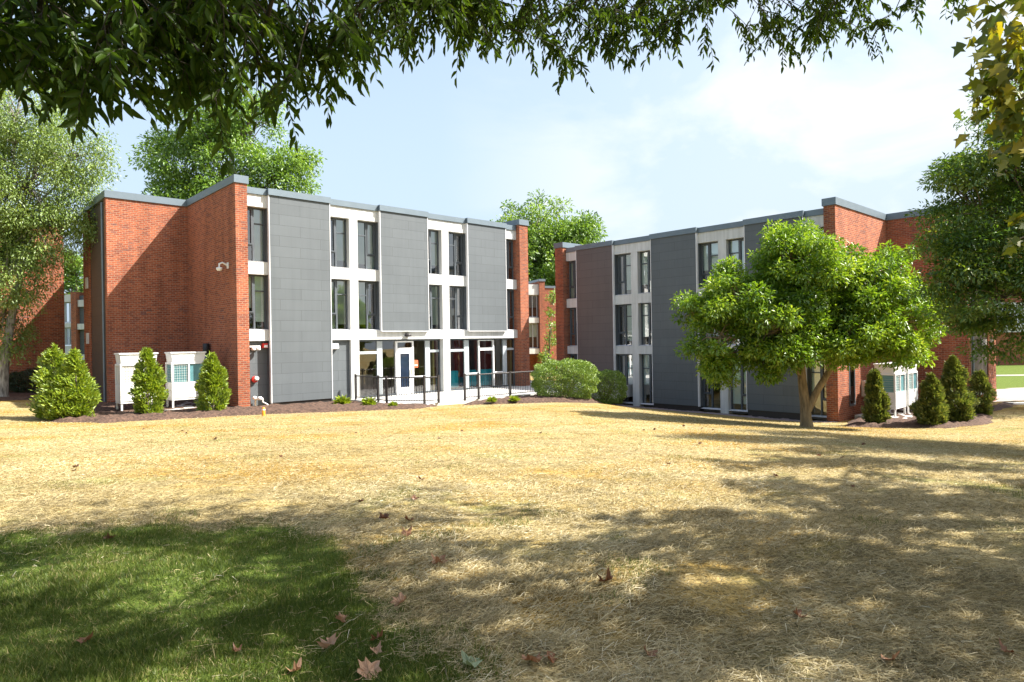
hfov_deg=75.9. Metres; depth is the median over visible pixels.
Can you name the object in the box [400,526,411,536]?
fallen leaf
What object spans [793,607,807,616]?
fallen leaf
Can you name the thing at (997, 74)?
maple tree
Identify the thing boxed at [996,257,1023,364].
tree
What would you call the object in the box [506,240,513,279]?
window
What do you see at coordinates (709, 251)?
window
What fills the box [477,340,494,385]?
white window frame
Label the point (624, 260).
window
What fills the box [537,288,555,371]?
young tree
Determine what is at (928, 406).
evergreen shrub
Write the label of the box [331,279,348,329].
window
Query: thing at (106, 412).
mulch bed
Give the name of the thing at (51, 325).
brick building
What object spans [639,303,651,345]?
window
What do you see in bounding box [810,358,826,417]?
window
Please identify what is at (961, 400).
evergreen shrub
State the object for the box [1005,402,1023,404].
concrete path
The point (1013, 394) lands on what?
pavement
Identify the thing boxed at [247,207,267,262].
window
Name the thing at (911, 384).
outdoor condenser
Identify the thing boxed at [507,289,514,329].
window
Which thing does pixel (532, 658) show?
fallen leaf
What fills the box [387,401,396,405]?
leafy perennial
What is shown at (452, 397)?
terrace paving
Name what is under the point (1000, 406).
mulch bed
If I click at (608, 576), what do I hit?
fallen leaf
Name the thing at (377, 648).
fallen leaf
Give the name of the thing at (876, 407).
evergreen shrub
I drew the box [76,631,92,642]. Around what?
fallen leaf
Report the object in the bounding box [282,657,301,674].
fallen leaf
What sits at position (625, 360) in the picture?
window
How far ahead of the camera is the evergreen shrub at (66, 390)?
21.59 m
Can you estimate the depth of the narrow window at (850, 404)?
27.61 m
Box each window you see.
[65,303,70,322]
[65,328,68,344]
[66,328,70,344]
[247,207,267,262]
[248,275,267,329]
[330,217,346,267]
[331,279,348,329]
[357,221,375,269]
[358,281,377,329]
[428,230,440,274]
[429,285,440,329]
[448,232,465,276]
[449,286,464,329]
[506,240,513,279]
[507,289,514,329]
[529,295,536,317]
[529,323,537,347]
[569,261,575,298]
[570,308,576,345]
[571,354,577,379]
[615,253,630,295]
[617,304,631,345]
[619,354,632,403]
[638,251,650,293]
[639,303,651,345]
[641,354,653,404]
[701,242,717,288]
[701,363,720,409]
[729,238,743,270]
[729,357,747,411]
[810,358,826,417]
[849,366,855,405]
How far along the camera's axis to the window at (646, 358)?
34.25 m
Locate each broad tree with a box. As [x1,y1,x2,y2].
[64,248,83,294]
[125,77,326,199]
[490,189,608,285]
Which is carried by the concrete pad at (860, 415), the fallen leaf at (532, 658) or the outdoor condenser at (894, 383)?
the outdoor condenser at (894, 383)
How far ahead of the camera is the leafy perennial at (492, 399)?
26.41 m
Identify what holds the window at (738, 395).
in the apartment building at (613, 306)
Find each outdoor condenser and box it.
[114,352,157,410]
[164,351,205,407]
[873,363,905,416]
[887,362,917,412]
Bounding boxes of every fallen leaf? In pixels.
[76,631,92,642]
[103,531,117,538]
[231,643,241,651]
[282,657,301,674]
[317,633,340,649]
[333,612,346,622]
[354,656,381,680]
[370,628,382,639]
[370,641,382,653]
[377,512,388,518]
[390,592,406,609]
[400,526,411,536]
[431,553,446,563]
[461,650,484,668]
[521,652,541,662]
[544,650,556,662]
[596,567,612,580]
[644,645,657,656]
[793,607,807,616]
[877,650,899,660]
[999,638,1018,655]
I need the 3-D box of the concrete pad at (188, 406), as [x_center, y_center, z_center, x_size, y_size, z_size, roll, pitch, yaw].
[-15.606,2.780,26.314,5.900,0.365,6.700,-1,0,-43]
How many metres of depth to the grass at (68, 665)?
4.02 m
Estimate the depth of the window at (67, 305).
58.15 m
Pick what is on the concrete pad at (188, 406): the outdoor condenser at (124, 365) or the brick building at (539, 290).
the outdoor condenser at (124, 365)
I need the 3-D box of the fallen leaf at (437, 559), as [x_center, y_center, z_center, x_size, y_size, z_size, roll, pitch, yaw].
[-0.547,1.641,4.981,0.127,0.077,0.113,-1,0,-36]
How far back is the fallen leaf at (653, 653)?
3.49 m
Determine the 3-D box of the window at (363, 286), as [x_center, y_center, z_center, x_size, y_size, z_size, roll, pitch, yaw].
[-6.537,-1.596,29.661,1.042,2.222,0.350,-1,0,-43]
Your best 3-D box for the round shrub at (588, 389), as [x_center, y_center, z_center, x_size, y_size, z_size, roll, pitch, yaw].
[2.354,1.712,28.917,3.131,1.992,2.738,-1,0,0]
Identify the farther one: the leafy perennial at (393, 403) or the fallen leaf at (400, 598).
the leafy perennial at (393, 403)
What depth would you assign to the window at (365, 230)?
29.77 m
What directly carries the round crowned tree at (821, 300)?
on the ground at (490, 509)
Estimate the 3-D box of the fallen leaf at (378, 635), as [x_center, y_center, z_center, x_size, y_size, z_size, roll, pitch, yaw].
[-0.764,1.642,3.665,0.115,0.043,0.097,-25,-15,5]
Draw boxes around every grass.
[0,512,569,681]
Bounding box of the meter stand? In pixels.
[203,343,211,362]
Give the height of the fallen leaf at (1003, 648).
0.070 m
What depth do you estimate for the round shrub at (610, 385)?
29.68 m
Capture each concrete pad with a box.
[168,399,227,409]
[855,408,912,418]
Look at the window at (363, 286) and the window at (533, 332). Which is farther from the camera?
the window at (533, 332)
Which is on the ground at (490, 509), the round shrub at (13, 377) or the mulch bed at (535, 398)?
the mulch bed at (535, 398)
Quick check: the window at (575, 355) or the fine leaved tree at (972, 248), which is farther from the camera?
the window at (575, 355)
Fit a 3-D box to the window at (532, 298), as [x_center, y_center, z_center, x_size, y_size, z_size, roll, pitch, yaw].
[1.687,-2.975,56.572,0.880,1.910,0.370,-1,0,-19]
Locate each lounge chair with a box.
[436,371,458,388]
[458,370,476,386]
[472,369,491,386]
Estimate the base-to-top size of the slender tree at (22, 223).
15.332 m
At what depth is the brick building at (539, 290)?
56.53 m
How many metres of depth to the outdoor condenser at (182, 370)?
25.10 m
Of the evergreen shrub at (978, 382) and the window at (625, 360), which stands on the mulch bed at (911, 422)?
the evergreen shrub at (978, 382)
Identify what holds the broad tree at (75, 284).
on the ground at (490, 509)
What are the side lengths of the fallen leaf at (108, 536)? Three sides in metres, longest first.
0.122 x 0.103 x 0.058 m
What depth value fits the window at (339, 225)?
28.95 m
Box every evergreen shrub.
[26,343,102,419]
[127,346,170,413]
[193,351,231,410]
[860,367,891,423]
[908,372,950,424]
[939,354,979,421]
[965,369,997,414]
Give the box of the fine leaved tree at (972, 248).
[898,81,1023,366]
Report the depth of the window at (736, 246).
30.47 m
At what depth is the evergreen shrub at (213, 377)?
23.79 m
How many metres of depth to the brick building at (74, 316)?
57.91 m
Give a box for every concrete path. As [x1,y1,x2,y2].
[996,374,1023,375]
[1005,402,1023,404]
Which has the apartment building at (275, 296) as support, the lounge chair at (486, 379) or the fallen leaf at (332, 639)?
the lounge chair at (486, 379)
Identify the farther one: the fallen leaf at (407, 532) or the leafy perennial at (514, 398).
the leafy perennial at (514, 398)
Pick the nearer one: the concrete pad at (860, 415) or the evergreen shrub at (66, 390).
the evergreen shrub at (66, 390)
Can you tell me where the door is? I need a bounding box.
[394,341,413,394]
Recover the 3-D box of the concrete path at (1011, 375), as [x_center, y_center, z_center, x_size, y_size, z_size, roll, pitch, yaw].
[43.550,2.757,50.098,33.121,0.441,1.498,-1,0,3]
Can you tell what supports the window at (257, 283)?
in the apartment building at (275, 296)
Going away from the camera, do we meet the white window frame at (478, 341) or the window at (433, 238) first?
the window at (433, 238)
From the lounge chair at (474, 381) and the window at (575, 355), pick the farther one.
the window at (575, 355)
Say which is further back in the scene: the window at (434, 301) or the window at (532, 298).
the window at (532, 298)
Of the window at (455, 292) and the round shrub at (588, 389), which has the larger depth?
the window at (455, 292)
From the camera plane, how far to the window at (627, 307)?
35.15 m
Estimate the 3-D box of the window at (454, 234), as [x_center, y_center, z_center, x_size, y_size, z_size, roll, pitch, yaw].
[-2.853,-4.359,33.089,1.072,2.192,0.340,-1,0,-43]
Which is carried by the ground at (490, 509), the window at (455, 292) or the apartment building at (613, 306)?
the apartment building at (613, 306)
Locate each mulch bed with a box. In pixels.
[0,392,37,400]
[48,399,435,422]
[464,394,603,404]
[611,403,836,422]
[846,408,992,427]
[992,402,1017,410]
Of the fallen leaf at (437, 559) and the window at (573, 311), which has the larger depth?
the window at (573, 311)
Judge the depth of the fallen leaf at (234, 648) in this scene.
3.53 m
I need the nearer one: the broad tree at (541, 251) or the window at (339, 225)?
the window at (339, 225)
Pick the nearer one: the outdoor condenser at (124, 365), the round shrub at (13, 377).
the outdoor condenser at (124, 365)
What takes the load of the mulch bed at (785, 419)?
on the ground at (490, 509)
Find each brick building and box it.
[0,227,64,391]
[64,292,84,371]
[528,279,556,372]
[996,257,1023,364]
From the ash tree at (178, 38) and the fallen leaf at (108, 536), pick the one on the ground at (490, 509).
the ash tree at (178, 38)
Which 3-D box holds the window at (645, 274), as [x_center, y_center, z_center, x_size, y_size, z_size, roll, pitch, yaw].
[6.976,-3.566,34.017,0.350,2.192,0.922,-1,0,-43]
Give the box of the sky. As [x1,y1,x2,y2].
[1,0,1023,345]
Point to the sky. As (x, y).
(666, 146)
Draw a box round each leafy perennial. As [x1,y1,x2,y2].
[333,394,351,404]
[361,396,377,404]
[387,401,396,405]
[485,396,497,403]
[508,395,519,401]
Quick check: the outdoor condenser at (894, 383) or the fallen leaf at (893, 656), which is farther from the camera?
the outdoor condenser at (894, 383)
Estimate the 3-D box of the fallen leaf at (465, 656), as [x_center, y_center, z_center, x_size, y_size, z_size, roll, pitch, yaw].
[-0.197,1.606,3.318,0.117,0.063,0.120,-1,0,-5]
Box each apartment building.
[81,174,529,406]
[553,197,996,421]
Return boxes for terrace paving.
[350,381,630,405]
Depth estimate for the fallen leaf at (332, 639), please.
3.60 m
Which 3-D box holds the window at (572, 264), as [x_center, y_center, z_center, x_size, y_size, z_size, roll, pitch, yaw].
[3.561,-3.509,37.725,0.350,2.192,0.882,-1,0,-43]
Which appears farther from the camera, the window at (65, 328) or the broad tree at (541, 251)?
the broad tree at (541, 251)
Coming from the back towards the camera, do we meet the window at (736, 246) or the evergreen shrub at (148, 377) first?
the window at (736, 246)
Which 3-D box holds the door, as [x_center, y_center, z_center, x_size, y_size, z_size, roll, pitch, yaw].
[-5.088,1.258,31.115,1.010,2.517,0.188,-1,0,-43]
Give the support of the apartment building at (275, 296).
on the ground at (490, 509)
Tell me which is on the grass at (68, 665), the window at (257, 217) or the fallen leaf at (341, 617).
the fallen leaf at (341, 617)
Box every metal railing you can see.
[354,374,439,403]
[463,369,565,399]
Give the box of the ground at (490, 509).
[0,365,1023,681]
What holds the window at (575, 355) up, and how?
in the apartment building at (613, 306)
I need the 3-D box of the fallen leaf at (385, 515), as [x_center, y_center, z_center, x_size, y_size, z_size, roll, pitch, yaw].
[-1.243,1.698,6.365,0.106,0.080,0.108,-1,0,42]
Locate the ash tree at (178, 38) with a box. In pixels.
[0,0,989,178]
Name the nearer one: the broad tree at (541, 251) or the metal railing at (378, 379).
the metal railing at (378, 379)
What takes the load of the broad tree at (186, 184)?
on the ground at (490, 509)
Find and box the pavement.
[993,387,1023,401]
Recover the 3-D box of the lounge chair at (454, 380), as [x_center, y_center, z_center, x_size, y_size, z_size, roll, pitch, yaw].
[-3.299,2.017,33.711,0.970,0.980,0.820,-1,0,-43]
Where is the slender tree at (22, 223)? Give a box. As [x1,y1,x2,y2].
[0,85,127,396]
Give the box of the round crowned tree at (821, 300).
[669,216,954,427]
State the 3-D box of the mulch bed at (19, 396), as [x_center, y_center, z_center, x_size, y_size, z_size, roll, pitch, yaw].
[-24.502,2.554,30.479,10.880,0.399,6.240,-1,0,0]
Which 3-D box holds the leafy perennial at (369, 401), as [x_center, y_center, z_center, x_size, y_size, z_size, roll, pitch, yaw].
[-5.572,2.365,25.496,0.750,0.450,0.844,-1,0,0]
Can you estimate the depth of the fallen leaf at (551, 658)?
3.39 m
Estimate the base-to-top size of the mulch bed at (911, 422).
0.474 m
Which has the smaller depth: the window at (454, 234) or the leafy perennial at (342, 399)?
the leafy perennial at (342, 399)
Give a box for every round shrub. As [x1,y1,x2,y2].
[9,367,77,392]
[530,357,599,399]
[583,368,627,404]
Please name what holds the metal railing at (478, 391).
on the terrace paving
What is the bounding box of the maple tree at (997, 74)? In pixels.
[951,0,1023,256]

